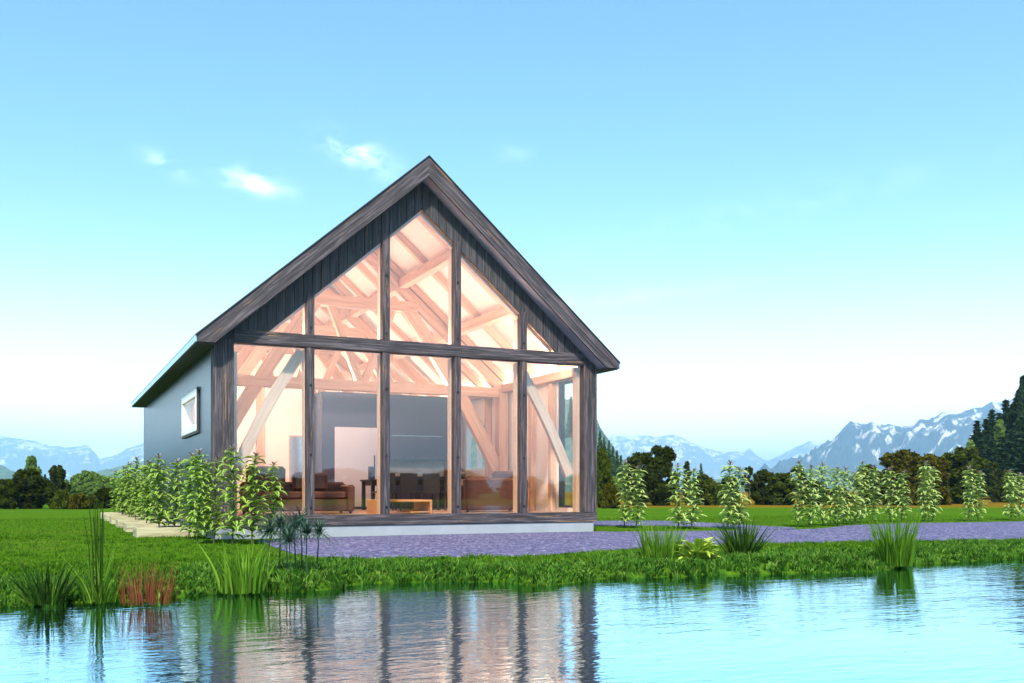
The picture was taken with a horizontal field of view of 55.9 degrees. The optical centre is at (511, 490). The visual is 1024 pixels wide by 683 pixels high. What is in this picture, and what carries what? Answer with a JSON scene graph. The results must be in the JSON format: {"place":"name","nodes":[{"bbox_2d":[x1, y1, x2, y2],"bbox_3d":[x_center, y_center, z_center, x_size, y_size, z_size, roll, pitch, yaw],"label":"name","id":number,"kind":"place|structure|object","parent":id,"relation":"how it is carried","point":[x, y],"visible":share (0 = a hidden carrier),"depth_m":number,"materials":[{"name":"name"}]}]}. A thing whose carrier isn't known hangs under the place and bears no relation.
{"place":"outdoors","nodes":[
{"label":"outdoors","id":0,"kind":"place"},
{"bbox_2d":[0,462,143,479],"bbox_3d":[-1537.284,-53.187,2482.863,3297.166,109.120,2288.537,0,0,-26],"label":"foothills","id":1,"kind":"structure","parent":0,"point":[6,472],"depth_m":2387.37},
{"bbox_2d":[0,433,823,490],"bbox_3d":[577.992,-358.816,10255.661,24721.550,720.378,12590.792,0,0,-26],"label":"mountains","id":2,"kind":"structure","parent":0,"point":[15,453],"depth_m":9346.70,"materials":[{"name":"blue stone"}]},
{"bbox_2d":[0,559,1023,682],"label":"pond water","id":3,"kind":"structure","parent":0,"point":[956,622],"depth_m":6.58,"materials":[{"name":"blue liquid"}]},
{"bbox_2d":[0,554,86,605],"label":"sedge clump","id":4,"kind":"object","parent":3,"relation":"on","point":[49,597],"visible":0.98,"depth_m":7.97,"materials":[{"name":"green plant"}]},
{"bbox_2d":[53,494,149,603],"bbox_3d":[-3.498,0.483,8.172,0.790,0.919,0.827,0,0,-26],"label":"reed clump","id":5,"kind":"object","parent":3,"relation":"on","point":[100,592],"visible":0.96,"depth_m":8.11,"materials":[{"name":"green plant"}]},
{"bbox_2d":[115,559,184,606],"bbox_3d":[-3.034,0.738,8.065,0.579,0.411,0.544,0,0,39],"label":"red grass clump","id":6,"kind":"object","parent":3,"relation":"on","point":[152,598],"visible":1,"depth_m":8.01,"materials":[{"name":"red plant"}]},
{"bbox_2d":[197,541,277,594],"bbox_3d":[-2.501,0.681,9.035,0.776,0.525,0.740,0,0,39],"label":"iris clump","id":7,"kind":"object","parent":3,"relation":"on","point":[247,582],"visible":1,"depth_m":8.87,"materials":[{"name":"green plant"}]},
{"bbox_2d":[0,491,1023,606],"bbox_3d":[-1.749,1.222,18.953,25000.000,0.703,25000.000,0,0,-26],"label":"ground","id":8,"kind":"structure","parent":0,"point":[762,511],"depth_m":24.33,"materials":[{"name":"green plant"}]},
{"bbox_2d":[0,478,22,508],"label":"broadleaf tree","id":9,"kind":"object","parent":8,"relation":"on","point":[9,488],"visible":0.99,"depth_m":45.76,"materials":[{"name":"green plant"}]},
{"bbox_2d":[12,468,48,508],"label":"broadleaf tree","id":10,"kind":"object","parent":8,"relation":"on","point":[33,491],"visible":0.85,"depth_m":46.61,"materials":[{"name":"green plant"}]},
{"bbox_2d":[24,455,41,478],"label":"broadleaf tree","id":11,"kind":"object","parent":8,"relation":"on","point":[31,461],"visible":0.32,"depth_m":65.78,"materials":[{"name":"green plant"}]},
{"bbox_2d":[45,482,55,508],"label":"poplar tree","id":12,"kind":"object","parent":8,"relation":"on","point":[50,489],"visible":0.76,"depth_m":46.92,"materials":[{"name":"green plant"}]},
{"bbox_2d":[44,465,71,494],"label":"broadleaf tree","id":13,"kind":"object","parent":8,"relation":"on","point":[57,475],"visible":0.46,"depth_m":59.75,"materials":[{"name":"green plant"}]},
{"bbox_2d":[50,489,70,508],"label":"bush","id":14,"kind":"object","parent":8,"relation":"on","point":[61,499],"visible":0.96,"depth_m":45.75,"materials":[{"name":"green plant"}]},
{"bbox_2d":[68,493,91,508],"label":"bush","id":15,"kind":"object","parent":8,"relation":"on","point":[78,501],"visible":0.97,"depth_m":45.79,"materials":[{"name":"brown plant"}]},
{"bbox_2d":[86,495,101,508],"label":"bush","id":16,"kind":"object","parent":8,"relation":"on","point":[94,499],"visible":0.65,"depth_m":46.36,"materials":[{"name":"green plant"}]},
{"bbox_2d":[91,487,114,507],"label":"broadleaf tree","id":17,"kind":"object","parent":8,"relation":"on","point":[103,496],"visible":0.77,"depth_m":47.73,"materials":[{"name":"green plant"}]},
{"bbox_2d":[101,512,137,517],"bbox_3d":[-12.601,0.788,30.913,1.085,0.190,1.045,0,0,-26],"label":"raised bed","id":18,"kind":"object","parent":8,"relation":"on","point":[112,513],"visible":0.25,"depth_m":30.45,"materials":[{"name":"concrete"}]},
{"bbox_2d":[107,469,127,512],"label":"leafy shrub","id":19,"kind":"object","parent":18,"relation":"on","point":[115,486],"visible":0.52,"depth_m":30.82,"materials":[{"name":"green plant"}]},
{"bbox_2d":[104,514,145,520],"bbox_3d":[-11.431,0.788,28.479,1.085,0.190,1.045,0,0,-26],"label":"raised bed","id":20,"kind":"object","parent":8,"relation":"on","point":[106,516],"visible":0.37,"depth_m":27.99,"materials":[{"name":"concrete"}]},
{"bbox_2d":[114,466,138,514],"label":"leafy shrub","id":21,"kind":"object","parent":20,"relation":"on","point":[121,490],"visible":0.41,"depth_m":28.37,"materials":[{"name":"green plant"}]},
{"bbox_2d":[109,516,143,523],"bbox_3d":[-10.261,0.788,26.046,1.085,0.190,1.045,0,0,-26],"label":"raised bed","id":22,"kind":"object","parent":8,"relation":"on","point":[112,519],"visible":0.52,"depth_m":25.52,"materials":[{"name":"concrete"}]},
{"bbox_2d":[119,462,152,516],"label":"leafy shrub","id":23,"kind":"object","parent":22,"relation":"on","point":[129,491],"visible":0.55,"depth_m":26.06,"materials":[{"name":"green plant"}]},
{"bbox_2d":[116,518,165,527],"bbox_3d":[-9.092,0.788,23.612,1.085,0.190,1.045,0,0,-26],"label":"raised bed","id":24,"kind":"object","parent":8,"relation":"on","point":[119,522],"visible":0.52,"depth_m":23.12,"materials":[{"name":"concrete"}]},
{"bbox_2d":[123,456,156,519],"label":"leafy shrub","id":25,"kind":"object","parent":24,"relation":"on","point":[137,487],"visible":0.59,"depth_m":23.55,"materials":[{"name":"green plant"}]},
{"bbox_2d":[123,521,179,531],"bbox_3d":[-7.922,0.788,21.178,1.085,0.190,1.045,0,0,-26],"label":"raised bed","id":26,"kind":"object","parent":8,"relation":"on","point":[127,526],"visible":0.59,"depth_m":20.67,"materials":[{"name":"concrete"}]},
{"bbox_2d":[133,460,171,522],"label":"leafy shrub","id":27,"kind":"object","parent":26,"relation":"on","point":[146,484],"visible":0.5,"depth_m":21.10,"materials":[{"name":"green plant"}]},
{"bbox_2d":[133,525,196,537],"bbox_3d":[-6.753,0.788,18.745,1.085,0.190,1.045,0,0,-26],"label":"raised bed","id":28,"kind":"object","parent":8,"relation":"on","point":[151,531],"visible":0.7,"depth_m":18.27,"materials":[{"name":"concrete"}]},
{"bbox_2d":[144,453,186,527],"bbox_3d":[-6.712,0.010,18.762,0.921,1.506,0.634,0,0,-30],"label":"leafy shrub","id":29,"kind":"object","parent":28,"relation":"on","point":[160,504],"visible":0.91,"depth_m":18.73,"materials":[{"name":"green plant"}]},
{"bbox_2d":[171,452,213,538],"bbox_3d":[-5.680,0.082,17.426,0.852,1.585,0.734,0,0,-5],"label":"leafy shrub","id":30,"kind":"object","parent":8,"relation":"on","point":[188,490],"visible":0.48,"depth_m":17.37,"materials":[{"name":"green plant"}]},
{"bbox_2d":[181,448,229,543],"bbox_3d":[-5.061,0.075,15.984,0.885,1.598,0.637,0,0,-34],"label":"leafy shrub","id":31,"kind":"object","parent":8,"relation":"on","point":[199,500],"visible":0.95,"depth_m":15.98,"materials":[{"name":"green plant"}]},
{"bbox_2d":[214,443,270,543],"bbox_3d":[-4.412,0.043,15.759,0.969,1.660,0.667,0,0,-5],"label":"leafy shrub","id":32,"kind":"object","parent":8,"relation":"on","point":[250,522],"visible":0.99,"depth_m":15.75,"materials":[{"name":"green plant"}]},
{"bbox_2d":[247,514,284,571],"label":"papyrus stalk","id":33,"kind":"object","parent":8,"relation":"on","point":[270,526],"visible":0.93,"depth_m":9.99,"materials":[{"name":"green plant"}]},
{"bbox_2d":[258,508,297,568],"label":"papyrus stalk","id":34,"kind":"object","parent":8,"relation":"on","point":[280,519],"visible":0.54,"depth_m":10.36,"materials":[{"name":"green plant"}]},
{"bbox_2d":[268,520,303,571],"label":"papyrus stalk","id":35,"kind":"object","parent":8,"relation":"on","point":[285,538],"visible":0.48,"depth_m":9.89,"materials":[{"name":"green plant"}]},
{"bbox_2d":[270,525,311,572],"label":"papyrus stalk","id":36,"kind":"object","parent":8,"relation":"on","point":[289,536],"visible":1,"depth_m":9.65,"materials":[{"name":"green plant"}]},
{"bbox_2d":[278,511,304,568],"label":"papyrus stalk","id":37,"kind":"object","parent":8,"relation":"on","point":[294,519],"visible":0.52,"depth_m":10.09,"materials":[{"name":"green plant"}]},
{"bbox_2d":[281,504,318,565],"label":"papyrus stalk","id":38,"kind":"object","parent":8,"relation":"on","point":[304,515],"visible":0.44,"depth_m":10.49,"materials":[{"name":"green plant"}]},
{"bbox_2d":[293,514,328,574],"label":"papyrus stalk","id":39,"kind":"object","parent":8,"relation":"on","point":[306,530],"visible":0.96,"depth_m":9.74,"materials":[{"name":"green plant"}]},
{"bbox_2d":[302,519,340,573],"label":"papyrus stalk","id":40,"kind":"object","parent":8,"relation":"on","point":[319,525],"visible":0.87,"depth_m":9.97,"materials":[{"name":"green plant"}]},
{"bbox_2d":[131,155,619,539],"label":"barn house","id":41,"kind":"structure","parent":8,"relation":"on","point":[423,277],"depth_m":20.16,"materials":[{"name":"wood"}]},
{"bbox_2d":[181,386,198,438],"bbox_3d":[-6.589,-1.582,19.911,0.175,0.910,2.380,0,0,-26],"label":"side window","id":42,"kind":"structure","parent":41,"relation":"in","point":[188,430],"depth_m":20.09,"materials":[{"name":"white paint"}]},
{"bbox_2d":[289,435,301,481],"bbox_3d":[-5.580,-0.657,25.077,0.420,1.560,0.029,0,0,-26],"label":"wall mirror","id":43,"kind":"object","parent":41,"relation":"attached to","point":[295,453],"depth_m":25.04,"materials":[{"name":"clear glass"}]},
{"bbox_2d":[240,466,354,513],"bbox_3d":[-4.447,-0.019,19.997,2.200,0.980,0.900,0,0,-26],"label":"sofa","id":44,"kind":"object","parent":41,"relation":"on","point":[335,496],"visible":0.63,"depth_m":19.87,"materials":[{"name":"brown leather"}]},
{"bbox_2d":[314,391,446,508],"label":"wall","id":45,"kind":"structure","parent":41,"relation":"on","point":[345,438],"depth_m":25.25,"materials":[{"name":"paint"}]},
{"bbox_2d":[372,473,394,510],"bbox_3d":[-3.086,0.021,23.120,0.440,0.900,0.470,0,0,-26],"label":"dining chair","id":46,"kind":"object","parent":41,"relation":"on","point":[392,483],"visible":0.42,"depth_m":22.98,"materials":[{"name":"black wood"}]},
{"bbox_2d":[367,499,431,513],"bbox_3d":[-2.341,0.326,20.000,1.080,0.290,1.000,0,0,-26],"label":"coffee table","id":47,"kind":"object","parent":41,"relation":"on","point":[422,506],"visible":0.83,"depth_m":19.92,"materials":[{"name":"orange wood"}]},
{"bbox_2d":[360,479,444,509],"bbox_3d":[-2.608,0.096,24.088,2.200,0.750,0.900,0,0,-26],"label":"dining table","id":48,"kind":"object","parent":41,"relation":"on","point":[372,483],"visible":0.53,"depth_m":23.91,"materials":[{"name":"black wood"}]},
{"bbox_2d":[395,473,417,510],"bbox_3d":[-2.572,0.021,23.367,0.440,0.900,0.470,0,0,-26],"label":"dining chair","id":49,"kind":"object","parent":41,"relation":"on","point":[409,483],"visible":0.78,"depth_m":23.17,"materials":[{"name":"black wood"}]},
{"bbox_2d":[417,473,439,509],"bbox_3d":[-2.058,0.021,23.614,0.440,0.900,0.470,0,0,-26],"label":"dining chair","id":50,"kind":"object","parent":41,"relation":"on","point":[431,483],"visible":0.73,"depth_m":23.41,"materials":[{"name":"black wood"}]},
{"bbox_2d":[466,422,484,470],"bbox_3d":[-0.892,-1.187,26.138,0.130,1.280,1.550,0,0,-26],"label":"side window","id":51,"kind":"structure","parent":41,"relation":"in","point":[468,434],"depth_m":26.76,"materials":[{"name":"white paint"}]},
{"bbox_2d":[461,471,527,511],"bbox_3d":[-0.513,0.011,21.922,1.550,0.920,0.900,0,0,-26],"label":"sofa","id":52,"kind":"object","parent":41,"relation":"on","point":[495,492],"visible":0.62,"depth_m":21.44,"materials":[{"name":"brown leather"}]},
{"bbox_2d":[559,379,572,507],"bbox_3d":[1.328,-1.047,21.519,0.130,2.840,0.960,0,0,-26],"label":"side window","id":53,"kind":"structure","parent":41,"relation":"in","point":[561,384],"depth_m":21.90,"materials":[{"name":"clear glass"}]},
{"bbox_2d":[0,537,1023,606],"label":"bank grass","id":54,"kind":"structure","parent":8,"relation":"on","point":[333,569],"depth_m":10.79,"materials":[{"name":"green plant"}]},
{"bbox_2d":[632,517,686,558],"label":"reed clump","id":55,"kind":"object","parent":54,"relation":"on","point":[653,548],"visible":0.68,"depth_m":12.12,"materials":[{"name":"green plant"}]},
{"bbox_2d":[706,514,774,554],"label":"sedge clump","id":56,"kind":"object","parent":54,"relation":"on","point":[741,542],"visible":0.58,"depth_m":12.64,"materials":[{"name":"green plant"}]},
{"bbox_2d":[597,447,612,507],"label":"broadleaf tree","id":57,"kind":"object","parent":8,"relation":"on","point":[604,467],"visible":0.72,"depth_m":49.72,"materials":[{"name":"green plant"}]},
{"bbox_2d":[601,482,620,507],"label":"bush","id":58,"kind":"object","parent":8,"relation":"on","point":[609,496],"visible":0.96,"depth_m":47.76,"materials":[{"name":"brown plant"}]},
{"bbox_2d":[611,460,650,527],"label":"leafy shrub","id":59,"kind":"object","parent":8,"relation":"on","point":[636,499],"visible":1,"depth_m":22.66,"materials":[{"name":"green plant"}]},
{"bbox_2d":[622,451,647,504],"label":"broadleaf tree","id":60,"kind":"object","parent":8,"relation":"on","point":[634,459],"visible":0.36,"depth_m":59.65,"materials":[{"name":"green plant"}]},
{"bbox_2d":[639,444,680,505],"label":"broadleaf tree","id":61,"kind":"object","parent":8,"relation":"on","point":[658,470],"visible":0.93,"depth_m":56.48,"materials":[{"name":"green plant"}]},
{"bbox_2d":[665,462,705,528],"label":"leafy shrub","id":62,"kind":"object","parent":8,"relation":"on","point":[692,500],"visible":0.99,"depth_m":22.12,"materials":[{"name":"green plant"}]},
{"bbox_2d":[681,461,691,503],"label":"poplar tree","id":63,"kind":"object","parent":8,"relation":"on","point":[686,466],"visible":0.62,"depth_m":59.90,"materials":[{"name":"green plant"}]},
{"bbox_2d":[675,537,720,559],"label":"hosta plant","id":64,"kind":"object","parent":8,"relation":"on","point":[698,548],"visible":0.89,"depth_m":11.81,"materials":[{"name":"green plant"}]},
{"bbox_2d":[689,473,715,504],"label":"broadleaf tree","id":65,"kind":"object","parent":8,"relation":"on","point":[704,481],"visible":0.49,"depth_m":59.58,"materials":[{"name":"green plant"}]},
{"bbox_2d":[702,482,730,504],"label":"bush","id":66,"kind":"object","parent":8,"relation":"on","point":[710,495],"visible":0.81,"depth_m":57.65,"materials":[{"name":"green plant"}]},
{"bbox_2d":[717,460,751,527],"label":"leafy shrub","id":67,"kind":"object","parent":8,"relation":"on","point":[737,495],"visible":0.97,"depth_m":22.05,"materials":[{"name":"green plant"}]},
{"bbox_2d":[741,466,756,504],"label":"broadleaf tree","id":68,"kind":"object","parent":8,"relation":"on","point":[750,472],"visible":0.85,"depth_m":59.91,"materials":[{"name":"green plant"}]},
{"bbox_2d":[749,469,773,504],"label":"broadleaf tree","id":69,"kind":"object","parent":8,"relation":"on","point":[759,495],"visible":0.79,"depth_m":59.64,"materials":[{"name":"green plant"}]},
{"bbox_2d":[767,472,797,504],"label":"broadleaf tree","id":70,"kind":"object","parent":8,"relation":"on","point":[780,490],"visible":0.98,"depth_m":58.56,"materials":[{"name":"green plant"}]},
{"bbox_2d":[786,459,822,526],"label":"leafy shrub","id":71,"kind":"object","parent":8,"relation":"on","point":[799,495],"visible":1,"depth_m":23.28,"materials":[{"name":"green plant"}]},
{"bbox_2d":[799,480,828,504],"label":"broadleaf tree","id":72,"kind":"object","parent":8,"relation":"on","point":[806,492],"visible":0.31,"depth_m":59.56,"materials":[{"name":"green plant"}]},
{"bbox_2d":[811,461,848,525],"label":"leafy shrub","id":73,"kind":"object","parent":8,"relation":"on","point":[833,511],"visible":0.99,"depth_m":23.97,"materials":[{"name":"green plant"}]},
{"bbox_2d":[834,466,864,524],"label":"leafy shrub","id":74,"kind":"object","parent":8,"relation":"on","point":[853,503],"visible":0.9,"depth_m":25.00,"materials":[{"name":"green plant"}]},
{"bbox_2d":[853,460,883,522],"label":"leafy shrub","id":75,"kind":"object","parent":8,"relation":"on","point":[874,494],"visible":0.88,"depth_m":26.18,"materials":[{"name":"green plant"}]},
{"bbox_2d":[855,464,884,504],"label":"broadleaf tree","id":76,"kind":"object","parent":8,"relation":"on","point":[869,468],"visible":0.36,"depth_m":57.55,"materials":[{"name":"green plant"}]},
{"bbox_2d":[855,511,924,566],"bbox_3d":[4.829,0.571,12.196,0.910,0.744,0.933,0,0,-26],"label":"reed clump","id":77,"kind":"object","parent":8,"relation":"on","point":[900,555],"visible":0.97,"depth_m":12.08,"materials":[{"name":"green plant"}]},
{"bbox_2d":[880,467,911,521],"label":"leafy shrub","id":78,"kind":"object","parent":8,"relation":"on","point":[890,508],"visible":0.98,"depth_m":27.07,"materials":[{"name":"green plant"}]},
{"bbox_2d":[878,449,935,504],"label":"broadleaf tree","id":79,"kind":"object","parent":8,"relation":"on","point":[899,461],"visible":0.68,"depth_m":57.46,"materials":[{"name":"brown plant"}]},
{"bbox_2d":[914,461,942,521],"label":"leafy shrub","id":80,"kind":"object","parent":8,"relation":"on","point":[930,502],"visible":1,"depth_m":27.47,"materials":[{"name":"green plant"}]},
{"bbox_2d":[907,453,953,504],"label":"broadleaf tree","id":81,"kind":"object","parent":8,"relation":"on","point":[940,464],"visible":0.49,"depth_m":59.45,"materials":[{"name":"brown plant"}]},
{"bbox_2d":[942,446,991,503],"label":"broadleaf tree","id":82,"kind":"object","parent":8,"relation":"on","point":[960,458],"visible":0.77,"depth_m":64.27,"materials":[{"name":"green plant"}]},
{"bbox_2d":[960,466,988,520],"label":"leafy shrub","id":83,"kind":"object","parent":8,"relation":"on","point":[967,504],"visible":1,"depth_m":27.94,"materials":[{"name":"green plant"}]},
{"bbox_2d":[964,420,986,478],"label":"conifer tree","id":84,"kind":"object","parent":8,"relation":"on","point":[978,438],"visible":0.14,"depth_m":111.75,"materials":[{"name":"green plant"}]},
{"bbox_2d":[981,419,992,447],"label":"conifer tree","id":85,"kind":"object","parent":8,"relation":"on","point":[986,432],"visible":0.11,"depth_m":115.75,"materials":[{"name":"green plant"}]},
{"bbox_2d":[982,409,996,435],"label":"conifer tree","id":86,"kind":"object","parent":8,"relation":"on","point":[991,415],"visible":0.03,"depth_m":117.76,"materials":[{"name":"green plant"}]},
{"bbox_2d":[985,440,995,496],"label":"conifer tree","id":87,"kind":"object","parent":8,"relation":"on","point":[990,445],"visible":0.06,"depth_m":103.84,"materials":[{"name":"green plant"}]},
{"bbox_2d":[977,458,1009,495],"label":"conifer tree","id":88,"kind":"object","parent":8,"relation":"on","point":[1001,467],"visible":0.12,"depth_m":96.74,"materials":[{"name":"green plant"}]},
{"bbox_2d":[987,462,1001,502],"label":"poplar tree","id":89,"kind":"object","parent":8,"relation":"on","point":[994,487],"visible":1,"depth_m":71.89,"materials":[{"name":"green plant"}]},
{"bbox_2d":[981,436,1012,496],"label":"conifer tree","id":90,"kind":"object","parent":8,"relation":"on","point":[1004,453],"visible":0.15,"depth_m":101.68,"materials":[{"name":"green plant"}]},
{"bbox_2d":[986,413,1007,450],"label":"conifer tree","id":91,"kind":"object","parent":8,"relation":"on","point":[999,416],"visible":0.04,"depth_m":111.88,"materials":[{"name":"green plant"}]},
{"bbox_2d":[1001,399,1010,427],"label":"conifer tree","id":92,"kind":"object","parent":8,"relation":"on","point":[1005,404],"visible":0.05,"depth_m":117.79,"materials":[{"name":"green plant"}]},
{"bbox_2d":[998,469,1019,502],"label":"bush","id":93,"kind":"object","parent":8,"relation":"on","point":[1002,485],"visible":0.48,"depth_m":71.65,"materials":[{"name":"green plant"}]},
{"bbox_2d":[998,469,1023,519],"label":"leafy shrub","id":94,"kind":"object","parent":8,"relation":"on","point":[1018,508],"visible":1,"depth_m":28.46,"materials":[{"name":"green plant"}]},
{"bbox_2d":[1004,375,1023,438],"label":"conifer tree","id":95,"kind":"object","parent":8,"relation":"on","point":[1011,418],"visible":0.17,"depth_m":110.16,"materials":[{"name":"green plant"}]},
{"bbox_2d":[1009,424,1023,461],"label":"conifer tree","id":96,"kind":"object","parent":8,"relation":"on","point":[1017,448],"visible":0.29,"depth_m":101.68,"materials":[{"name":"green plant"}]},
{"bbox_2d":[1012,451,1023,494],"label":"conifer tree","id":97,"kind":"object","parent":8,"relation":"on","point":[1017,468],"visible":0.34,"depth_m":95.98,"materials":[{"name":"green plant"}]},
{"bbox_2d":[1013,377,1023,441],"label":"conifer tree","id":98,"kind":"object","parent":8,"relation":"on","point":[1020,412],"visible":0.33,"depth_m":108.84,"materials":[{"name":"green plant"}]},
{"bbox_2d":[0,0,1023,460],"label":"sky","id":99,"kind":"structure","parent":0,"point":[785,224],"materials":[{"name":"blue"}]},
{"bbox_2d":[471,399,631,491],"bbox_3d":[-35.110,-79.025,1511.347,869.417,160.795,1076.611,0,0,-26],"label":"steep wooded hillside","id":100,"kind":"structure","parent":0,"point":[569,454],"depth_m":1222.01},
{"bbox_2d":[565,396,572,438],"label":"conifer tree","id":101,"kind":"object","parent":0,"point":[569,430],"visible":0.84,"depth_m":151.73,"materials":[{"name":"green plant"}]},
{"bbox_2d":[259,521,1023,557],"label":"gravel path","id":102,"kind":"structure","parent":0,"point":[503,544],"depth_m":17.44,"materials":[{"name":"purple gravel"}]},
{"bbox_2d":[255,461,287,540],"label":"leafy shrub","id":103,"kind":"object","parent":102,"relation":"on","point":[278,504],"visible":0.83,"depth_m":16.63,"materials":[{"name":"green plant"}]},
{"bbox_2d":[714,465,948,490],"bbox_3d":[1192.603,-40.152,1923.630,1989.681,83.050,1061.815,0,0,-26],"label":"foothills","id":104,"kind":"structure","parent":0,"point":[839,483],"depth_m":1749.10,"materials":[{"name":"green plant"}]},
{"bbox_2d":[735,399,1012,477],"bbox_3d":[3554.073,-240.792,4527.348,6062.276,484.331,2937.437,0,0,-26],"label":"blue mountain","id":105,"kind":"structure","parent":0,"point":[851,445],"depth_m":3894.80,"materials":[{"name":"blue stone"}]},
{"bbox_2d":[994,419,1005,443],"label":"broadleaf tree","id":106,"kind":"object","parent":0,"point":[999,432],"visible":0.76,"depth_m":107.81,"materials":[{"name":"green plant"}]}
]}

